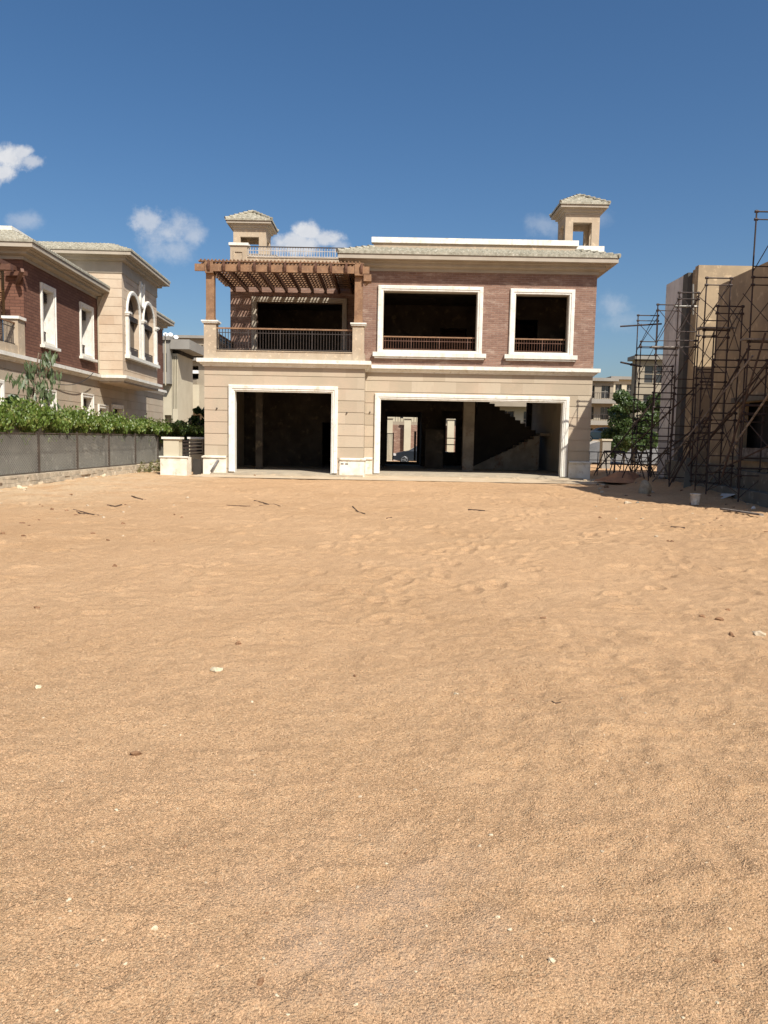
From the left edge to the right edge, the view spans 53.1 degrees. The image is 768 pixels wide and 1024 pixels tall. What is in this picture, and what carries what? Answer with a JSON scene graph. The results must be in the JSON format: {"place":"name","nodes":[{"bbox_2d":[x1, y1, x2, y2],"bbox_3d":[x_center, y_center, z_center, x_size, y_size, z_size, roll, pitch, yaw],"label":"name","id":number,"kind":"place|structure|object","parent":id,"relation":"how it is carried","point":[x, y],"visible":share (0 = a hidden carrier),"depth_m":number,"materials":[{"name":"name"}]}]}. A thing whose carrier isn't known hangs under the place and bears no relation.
{"place":"outdoors","nodes":[
{"label":"outdoors","id":0,"kind":"place"},
{"bbox_2d":[0,442,767,1023],"bbox_3d":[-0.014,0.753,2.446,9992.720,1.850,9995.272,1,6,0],"label":"ground","id":1,"kind":"structure","parent":0,"point":[426,524],"depth_m":4.12,"materials":[{"name":"beige sand"}]},
{"bbox_2d":[2,394,23,404],"bbox_3d":[-12.142,-2.379,24.250,1.732,3.025,1.678,1,6,0],"label":"dark shrub","id":2,"kind":"object","parent":1,"relation":"on","point":[8,402],"visible":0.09,"depth_m":23.88,"materials":[{"name":"green plant"}]},
{"bbox_2d":[5,350,64,411],"bbox_3d":[-11.430,-3.200,25.324,1.847,4.280,1.380,4,6,31],"label":"young tree","id":3,"kind":"object","parent":1,"relation":"on","point":[31,373],"visible":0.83,"depth_m":25.09,"materials":[{"name":"green plant"}]},
{"bbox_2d":[0,463,159,488],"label":"stone kerb","id":4,"kind":"structure","parent":1,"relation":"on","point":[10,481],"depth_m":24.52,"materials":[{"name":"beige stone"}]},
{"bbox_2d":[0,431,158,475],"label":"fence","id":5,"kind":"object","parent":4,"relation":"on","point":[38,446],"visible":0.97,"depth_m":25.86,"materials":[{"name":"metal"}]},
{"bbox_2d":[0,226,174,422],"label":"brick villa","id":6,"kind":"object","parent":1,"relation":"on","point":[84,310],"visible":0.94,"depth_m":39.11,"materials":[{"name":"beige stone"}]},
{"bbox_2d":[0,380,4,404],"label":"window frame","id":7,"kind":"structure","parent":6,"relation":"in","point":[2,385],"depth_m":29.28,"materials":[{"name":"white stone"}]},
{"bbox_2d":[41,389,56,409],"bbox_3d":[-15.072,-4.187,33.922,0.680,2.430,1.551,1,6,-2],"label":"window frame","id":8,"kind":"structure","parent":6,"relation":"in","point":[53,391],"depth_m":34.48,"materials":[{"name":"white paint"}]},
{"bbox_2d":[40,282,60,351],"bbox_3d":[-14.938,-8.526,33.670,0.800,2.740,1.841,1,6,-2],"label":"window frame","id":9,"kind":"structure","parent":6,"relation":"in","point":[48,309],"depth_m":34.25,"materials":[{"name":"white paint"}]},
{"bbox_2d":[57,372,93,384],"bbox_3d":[-14.657,-6.380,36.547,0.033,0.898,4.242,1,6,1],"label":"slack cable","id":10,"kind":"object","parent":6,"relation":"hanging from","point":[76,383],"visible":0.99,"depth_m":36.31,"materials":[{"name":"black paint"}]},
{"bbox_2d":[81,393,93,414],"bbox_3d":[-15.256,-4.914,38.811,0.680,2.130,1.696,1,6,-2],"label":"window frame","id":11,"kind":"structure","parent":6,"relation":"in","point":[87,399],"depth_m":39.41,"materials":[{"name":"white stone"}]},
{"bbox_2d":[79,301,97,361],"bbox_3d":[-15.124,-8.995,38.492,0.800,2.740,2.130,1,6,-2],"label":"window frame","id":12,"kind":"structure","parent":6,"relation":"in","point":[86,312],"depth_m":39.22,"materials":[{"name":"white paint"}]},
{"bbox_2d":[98,404,108,415],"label":"window frame","id":13,"kind":"structure","parent":6,"relation":"in","point":[101,407],"depth_m":41.51,"materials":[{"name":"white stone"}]},
{"bbox_2d":[111,404,123,416],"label":"window frame","id":14,"kind":"structure","parent":6,"relation":"in","point":[118,408],"depth_m":44.22,"materials":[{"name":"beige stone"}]},
{"bbox_2d":[126,291,141,358],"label":"arched window","id":15,"kind":"structure","parent":6,"relation":"in","point":[132,305],"depth_m":42.86,"materials":[{"name":"stone"}]},
{"bbox_2d":[142,301,155,363],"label":"arched window","id":16,"kind":"structure","parent":6,"relation":"in","point":[148,315],"depth_m":45.96,"materials":[{"name":"stone"}]},
{"bbox_2d":[0,425,204,474],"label":"boundary wall","id":17,"kind":"structure","parent":1,"relation":"on","point":[65,438],"depth_m":25.99,"materials":[{"name":"grey concrete"}]},
{"bbox_2d":[0,396,204,444],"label":"ivy hedge","id":18,"kind":"object","parent":17,"relation":"on","point":[31,416],"visible":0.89,"depth_m":26.09,"materials":[{"name":"green plant"}]},
{"bbox_2d":[130,751,141,755],"bbox_3d":[-1.262,1.234,3.912,0.054,0.040,0.050,-4,8,-44],"label":"stone","id":19,"kind":"object","parent":1,"relation":"on","point":[133,753],"visible":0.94,"depth_m":3.90,"materials":[{"name":"brown stone"}]},
{"bbox_2d":[138,459,159,471],"bbox_3d":[-9.602,-1.934,32.309,0.917,0.616,3.519,1,6,4],"label":"weed patch","id":20,"kind":"object","parent":1,"relation":"on","point":[149,467],"visible":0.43,"depth_m":31.20,"materials":[{"name":"green plant"}]},
{"bbox_2d":[159,456,200,475],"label":"passage wall","id":21,"kind":"structure","parent":1,"relation":"on","point":[176,465],"depth_m":29.49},
{"bbox_2d":[161,437,183,455],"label":"gate pillar","id":22,"kind":"structure","parent":21,"relation":"on","point":[172,446],"depth_m":29.51,"materials":[{"name":"beige stone"}]},
{"bbox_2d":[163,336,203,423],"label":"modern block","id":23,"kind":"structure","parent":1,"relation":"on","point":[178,388],"depth_m":61.80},
{"bbox_2d":[176,406,204,428],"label":"dark tree","id":24,"kind":"object","parent":1,"relation":"on","point":[195,420],"visible":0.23,"depth_m":42.28,"materials":[{"name":"green plant"}]},
{"bbox_2d":[187,437,204,471],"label":"gate pillar","id":25,"kind":"structure","parent":1,"relation":"on","point":[196,456],"depth_m":32.53,"materials":[{"name":"grey metal"}]},
{"bbox_2d":[182,440,201,454],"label":"side gate","id":26,"kind":"structure","parent":25,"relation":"attached to","point":[192,447],"depth_m":31.23,"materials":[{"name":"grey metal"}]},
{"bbox_2d":[168,335,224,419],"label":"balcony block","id":27,"kind":"structure","parent":1,"relation":"on","point":[198,383],"depth_m":76.54,"materials":[{"name":"white paint"}]},
{"bbox_2d":[210,667,222,671],"bbox_3d":[-1.153,1.084,5.269,0.091,0.052,0.062,4,6,26],"label":"stone","id":28,"kind":"object","parent":1,"relation":"on","point":[215,669],"visible":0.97,"depth_m":5.25,"materials":[{"name":"white stone"}]},
{"bbox_2d":[257,977,263,985],"bbox_3d":[-0.364,1.382,2.261,0.019,0.015,0.035,1,6,1],"label":"stone","id":29,"kind":"object","parent":1,"relation":"on","point":[260,981],"visible":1,"depth_m":2.26,"materials":[{"name":"brown stone"}]},
{"bbox_2d":[193,474,614,483],"bbox_3d":[0.750,-1.358,30.660,16.190,0.014,3.500,1,6,0],"label":"concrete apron","id":30,"kind":"object","parent":1,"relation":"on","point":[507,480],"visible":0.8,"depth_m":30.12,"materials":[{"name":"beige concrete"}]},
{"bbox_2d":[195,194,620,479],"bbox_3d":[1.028,-7.997,37.331,17.000,12.572,14.541,1,6,0],"label":"unfinished villa","id":31,"kind":"object","parent":1,"relation":"on","point":[324,366],"visible":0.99,"depth_m":32.17,"materials":[{"name":"beige stone"}]},
{"bbox_2d":[252,297,346,351],"bbox_3d":[-3.923,-8.246,35.531,4.400,3.280,0.095,1,6,0],"label":"window frame","id":32,"kind":"structure","parent":31,"relation":"in","point":[254,299],"depth_m":35.37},
{"bbox_2d":[373,285,485,359],"bbox_3d":[1.906,-7.858,31.939,4.700,2.965,0.500,1,6,0],"label":"window frame","id":33,"kind":"structure","parent":31,"relation":"in","point":[477,354],"depth_m":31.81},
{"bbox_2d":[504,288,577,361],"bbox_3d":[6.535,-7.753,31.941,3.020,2.925,0.500,1,6,0],"label":"window frame","id":34,"kind":"structure","parent":31,"relation":"in","point":[568,356],"depth_m":31.81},
{"bbox_2d":[387,417,455,460],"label":"garden wall","id":35,"kind":"structure","parent":1,"relation":"on","point":[404,437],"depth_m":63.67,"materials":[{"name":"beige brick"}]},
{"bbox_2d":[490,402,525,426],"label":"cream house","id":36,"kind":"structure","parent":1,"relation":"on","point":[517,410],"depth_m":69.40,"materials":[{"name":"beige paint"}]},
{"bbox_2d":[505,411,513,416],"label":"window","id":37,"kind":"structure","parent":36,"relation":"in","point":[511,413],"depth_m":69.76,"materials":[{"name":"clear glass"}]},
{"bbox_2d":[548,957,555,963],"bbox_3d":[0.510,1.369,2.339,0.024,0.025,0.019,5,7,35],"label":"stone","id":38,"kind":"object","parent":1,"relation":"on","point":[551,960],"visible":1,"depth_m":2.33,"materials":[{"name":"white stone"}]},
{"bbox_2d":[590,427,606,440],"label":"parked car","id":39,"kind":"object","parent":1,"relation":"on","point":[595,433],"visible":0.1,"depth_m":74.76,"materials":[{"name":"blue paint"}]},
{"bbox_2d":[590,378,618,441],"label":"apartment block","id":40,"kind":"structure","parent":1,"relation":"on","point":[602,394],"depth_m":84.11,"materials":[{"name":"beige concrete"}]},
{"bbox_2d":[600,407,607,419],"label":"window","id":41,"kind":"structure","parent":40,"relation":"in","point":[604,410],"depth_m":84.62,"materials":[{"name":"black glass"}]},
{"bbox_2d":[601,386,608,397],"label":"window","id":42,"kind":"structure","parent":40,"relation":"in","point":[605,389],"depth_m":84.39,"materials":[{"name":"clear glass"}]},
{"bbox_2d":[599,439,612,468],"bbox_3d":[10.910,-2.733,37.944,0.511,1.740,0.600,1,6,0],"label":"gate post","id":43,"kind":"object","parent":1,"relation":"on","point":[605,444],"visible":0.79,"depth_m":37.69,"materials":[{"name":"beige stone"}]},
{"bbox_2d":[593,450,629,475],"bbox_3d":[9.252,-1.956,30.940,1.283,1.038,0.880,-1,6,-23],"label":"iron trestle","id":44,"kind":"object","parent":1,"relation":"on","point":[604,452],"visible":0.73,"depth_m":30.91,"materials":[{"name":"brown metal"}]},
{"bbox_2d":[589,451,641,474],"bbox_3d":[10.437,-2.007,33.444,3.068,1.201,0.040,1,6,0],"label":"site railing","id":45,"kind":"object","parent":1,"relation":"on","point":[612,460],"visible":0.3,"depth_m":33.41,"materials":[{"name":"brown metal"}]},
{"bbox_2d":[594,470,642,482],"bbox_3d":[9.192,-1.392,29.471,2.152,0.458,2.062,4,6,31],"label":"earth mound","id":46,"kind":"object","parent":1,"relation":"on","point":[628,477],"visible":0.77,"depth_m":29.06,"materials":[{"name":"brown soil"}]},
{"bbox_2d":[606,376,631,425],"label":"apartment block","id":47,"kind":"structure","parent":1,"relation":"on","point":[623,382],"depth_m":90.92,"materials":[{"name":"beige paint"}]},
{"bbox_2d":[615,384,620,391],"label":"window","id":48,"kind":"structure","parent":47,"relation":"in","point":[618,386],"depth_m":91.25,"materials":[{"name":"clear glass"}]},
{"bbox_2d":[627,384,630,394],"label":"window","id":49,"kind":"structure","parent":47,"relation":"in","point":[628,385],"depth_m":91.27,"materials":[{"name":"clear glass"}]},
{"bbox_2d":[608,452,651,475],"bbox_3d":[9.627,-1.857,29.943,1.531,0.939,0.879,4,6,28],"label":"iron trestle","id":50,"kind":"object","parent":1,"relation":"on","point":[614,458],"visible":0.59,"depth_m":30.03,"materials":[{"name":"brown metal"}]},
{"bbox_2d":[622,445,654,478],"bbox_3d":[9.626,-1.898,28.934,0.880,1.237,1.159,5,7,38],"label":"iron trestle","id":51,"kind":"object","parent":1,"relation":"on","point":[636,446],"visible":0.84,"depth_m":28.75,"materials":[{"name":"black metal"}]},
{"bbox_2d":[630,314,659,475],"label":"scaffold tower","id":52,"kind":"structure","parent":1,"relation":"on","point":[636,379],"depth_m":29.65,"materials":[{"name":"grey metal"}]},
{"bbox_2d":[620,361,641,366],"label":"scaffold pole","id":53,"kind":"object","parent":52,"relation":"attached to","point":[630,364],"visible":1,"depth_m":29.53,"materials":[{"name":"grey metal"}]},
{"bbox_2d":[638,480,651,493],"bbox_3d":[8.207,-0.758,24.123,0.367,0.505,0.371,6,8,44],"label":"sack","id":54,"kind":"object","parent":1,"relation":"on","point":[645,487],"visible":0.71,"depth_m":23.99,"materials":[{"name":"grey fabric"}]},
{"bbox_2d":[634,341,657,471],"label":"scaffold tower","id":55,"kind":"structure","parent":1,"relation":"on","point":[639,383],"depth_m":31.44,"materials":[{"name":"grey metal"}]},
{"bbox_2d":[631,303,682,480],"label":"scaffold tower","id":56,"kind":"structure","parent":1,"relation":"on","point":[655,347],"depth_m":26.73,"materials":[{"name":"brown metal"}]},
{"bbox_2d":[595,376,673,472],"bbox_3d":[9.378,-3.272,28.752,2.754,3.699,0.088,4,6,24],"label":"scaffold pole","id":57,"kind":"object","parent":56,"relation":"attached to","point":[632,426],"visible":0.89,"depth_m":28.79,"materials":[{"name":"brown metal"}]},
{"bbox_2d":[620,323,661,326],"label":"scaffold pole","id":58,"kind":"object","parent":56,"relation":"attached to","point":[640,324],"visible":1,"depth_m":28.97,"materials":[{"name":"grey metal"}]},
{"bbox_2d":[650,365,673,477],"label":"scaffold tower","id":59,"kind":"structure","parent":1,"relation":"on","point":[669,407],"depth_m":28.35,"materials":[{"name":"grey metal"}]},
{"bbox_2d":[649,291,699,484],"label":"scaffold tower","id":60,"kind":"structure","parent":1,"relation":"on","point":[676,347],"depth_m":24.75,"materials":[{"name":"brown metal"}]},
{"bbox_2d":[630,383,698,448],"bbox_3d":[9.719,-3.282,26.791,0.088,2.198,3.256,-1,6,-21],"label":"scaffold pole","id":61,"kind":"object","parent":60,"relation":"attached to","point":[670,410],"visible":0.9,"depth_m":26.75,"materials":[{"name":"brown metal"}]},
{"bbox_2d":[675,305,698,307],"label":"scaffold pole","id":62,"kind":"object","parent":60,"relation":"attached to","point":[685,306],"visible":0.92,"depth_m":24.65,"materials":[{"name":"metal"}]},
{"bbox_2d":[692,284,693,314],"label":"scaffold pole","id":63,"kind":"object","parent":60,"relation":"attached to","point":[692,298],"visible":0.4,"depth_m":24.81,"materials":[{"name":"metal"}]},
{"bbox_2d":[683,457,692,487],"bbox_3d":[9.596,-1.210,24.220,0.319,1.026,0.180,1,6,0],"label":"leaning board","id":64,"kind":"object","parent":1,"relation":"on","point":[687,483],"visible":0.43,"depth_m":24.20,"materials":[{"name":"grey wood"}]},
{"bbox_2d":[673,409,702,480],"bbox_3d":[9.707,-2.106,24.544,0.067,2.314,0.919,-3,7,-37],"label":"scaffold pole","id":65,"kind":"object","parent":1,"relation":"on","point":[689,440],"visible":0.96,"depth_m":24.50,"materials":[{"name":"brown metal"}]},
{"bbox_2d":[690,493,700,504],"bbox_3d":[8.227,-0.341,20.301,0.281,0.295,0.280,1,6,0],"label":"bucket","id":66,"kind":"object","parent":1,"relation":"on","point":[695,498],"visible":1,"depth_m":20.21,"materials":[{"name":"white plastic"}]},
{"bbox_2d":[689,329,714,482],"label":"scaffold tower","id":67,"kind":"structure","parent":1,"relation":"on","point":[696,385],"depth_m":23.93,"materials":[{"name":"grey metal"}]},
{"bbox_2d":[646,417,707,466],"bbox_3d":[9.643,-2.280,25.381,0.088,1.717,4.052,0,6,-7],"label":"scaffold pole","id":68,"kind":"object","parent":67,"relation":"attached to","point":[676,442],"visible":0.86,"depth_m":25.34,"materials":[{"name":"brown metal"}]},
{"bbox_2d":[659,427,722,455],"bbox_3d":[9.650,-2.198,24.384,0.068,0.956,4.025,1,6,-5],"label":"scaffold pole","id":69,"kind":"object","parent":67,"relation":"attached to","point":[688,442],"visible":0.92,"depth_m":24.41,"materials":[{"name":"brown metal"}]},
{"bbox_2d":[670,276,735,490],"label":"scaffold tower","id":70,"kind":"structure","parent":1,"relation":"on","point":[726,329],"depth_m":22.75,"materials":[{"name":"brown metal"}]},
{"bbox_2d":[652,355,753,481],"bbox_3d":[9.467,-2.580,23.300,0.095,3.688,5.955,1,6,-4],"label":"scaffold pole","id":71,"kind":"object","parent":70,"relation":"attached to","point":[719,397],"visible":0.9,"depth_m":22.61,"materials":[{"name":"brown metal"}]},
{"bbox_2d":[668,345,750,486],"bbox_3d":[9.491,-2.690,22.577,0.088,4.089,2.771,-1,6,-24],"label":"scaffold pole","id":72,"kind":"object","parent":70,"relation":"attached to","point":[715,405],"visible":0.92,"depth_m":22.58,"materials":[{"name":"brown metal"}]},
{"bbox_2d":[657,262,767,476],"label":"construction building","id":73,"kind":"structure","parent":1,"relation":"on","point":[742,279],"depth_m":25.14,"materials":[{"name":"grey concrete"}]},
{"bbox_2d":[664,460,767,507],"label":"retaining kerb","id":74,"kind":"structure","parent":1,"relation":"on","point":[757,493],"depth_m":21.82,"materials":[{"name":"grey concrete"}]},
{"bbox_2d":[695,305,744,493],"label":"scaffold tower","id":75,"kind":"structure","parent":1,"relation":"on","point":[735,413],"depth_m":22.01,"materials":[{"name":"grey metal"}]},
{"bbox_2d":[720,493,734,498],"bbox_3d":[9.859,-0.526,21.986,0.717,0.299,1.080,2,6,11],"label":"board","id":76,"kind":"object","parent":1,"relation":"on","point":[725,495],"visible":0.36,"depth_m":21.67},
{"bbox_2d":[707,210,767,501],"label":"scaffold tower","id":77,"kind":"structure","parent":1,"relation":"on","point":[749,340],"depth_m":20.59,"materials":[{"name":"brown metal"}]},
{"bbox_2d":[687,362,767,466],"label":"scaffold pole","id":78,"kind":"object","parent":77,"relation":"attached to","point":[736,403],"visible":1,"depth_m":21.24,"materials":[{"name":"brown metal"}]},
{"bbox_2d":[692,372,767,458],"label":"scaffold pole","id":79,"kind":"object","parent":77,"relation":"attached to","point":[742,401],"visible":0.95,"depth_m":20.78,"materials":[{"name":"brown metal"}]},
{"bbox_2d":[708,394,767,481],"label":"scaffold pole","id":80,"kind":"object","parent":77,"relation":"attached to","point":[735,443],"visible":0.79,"depth_m":20.51,"materials":[{"name":"brown metal"}]},
{"bbox_2d":[742,416,767,445],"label":"scaffold pole","id":81,"kind":"object","parent":80,"relation":"attached to","point":[755,431],"visible":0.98,"depth_m":20.05,"materials":[{"name":"grey metal"}]},
{"bbox_2d":[708,446,767,475],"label":"scaffold pole","id":82,"kind":"object","parent":77,"relation":"attached to","point":[740,459],"visible":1,"depth_m":20.01,"materials":[{"name":"brown metal"}]},
{"bbox_2d":[720,508,763,515],"bbox_3d":[8.252,-0.008,17.767,0.104,0.060,1.581,0,6,-7],"label":"plank","id":83,"kind":"object","parent":1,"relation":"on","point":[745,512],"visible":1,"depth_m":17.61,"materials":[{"name":"grey wood"}]},
{"bbox_2d":[721,333,765,476],"bbox_3d":[9.091,-2.623,19.472,0.088,3.572,1.749,1,6,-3],"label":"scaffold pole","id":84,"kind":"object","parent":1,"relation":"on","point":[746,395],"visible":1,"depth_m":19.39,"materials":[{"name":"brown metal"}]},
{"bbox_2d":[736,359,767,487],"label":"scaffold tower","id":85,"kind":"structure","parent":1,"relation":"on","point":[762,415],"depth_m":21.41,"materials":[{"name":"grey metal"}]},
{"bbox_2d":[752,631,765,636],"bbox_3d":[3.167,1.040,6.492,0.096,0.079,0.081,0,6,-15],"label":"stone","id":86,"kind":"object","parent":1,"relation":"on","point":[759,633],"visible":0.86,"depth_m":6.47,"materials":[{"name":"white stone"}]},
{"bbox_2d":[0,0,767,377],"label":"sky","id":87,"kind":"structure","parent":0,"point":[140,126],"materials":[{"name":"blue"}]},
{"bbox_2d":[393,417,455,425],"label":"pale house","id":88,"kind":"structure","parent":0,"point":[398,420],"depth_m":72.34,"materials":[{"name":"beige paint"}]},
{"bbox_2d":[399,442,657,463],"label":"street","id":89,"kind":"structure","parent":0,"point":[595,448],"depth_m":55.41,"materials":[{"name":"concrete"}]},
{"bbox_2d":[392,446,446,461],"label":"parked car","id":90,"kind":"object","parent":89,"relation":"on","point":[405,456],"visible":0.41,"depth_m":55.48,"materials":[{"name":"black paint"}]},
{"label":"pavement","id":91,"kind":"structure","parent":0,"visible":0},
{"bbox_2d":[610,435,646,463],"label":"bushy shrub","id":92,"kind":"object","parent":91,"relation":"on","point":[624,445],"visible":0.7,"depth_m":46.46,"materials":[{"name":"green plant"}]},
{"bbox_2d":[600,389,660,463],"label":"street tree","id":93,"kind":"object","parent":91,"relation":"on","point":[620,419],"visible":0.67,"depth_m":48.84,"materials":[{"name":"green plant"}]},
{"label":"lawn","id":94,"kind":"structure","parent":0,"visible":0},
{"bbox_2d":[627,355,662,435],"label":"tan house","id":95,"kind":"structure","parent":94,"relation":"on","point":[647,371],"depth_m":69.25,"materials":[{"name":"beige paint"}]},
{"bbox_2d":[644,366,661,382],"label":"window","id":96,"kind":"structure","parent":95,"relation":"in","point":[649,370],"depth_m":69.39,"materials":[{"name":"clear glass"}]},
{"bbox_2d":[653,425,658,435],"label":"window","id":97,"kind":"structure","parent":95,"relation":"in","point":[655,429],"depth_m":69.88,"materials":[{"name":"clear glass"}]}
]}

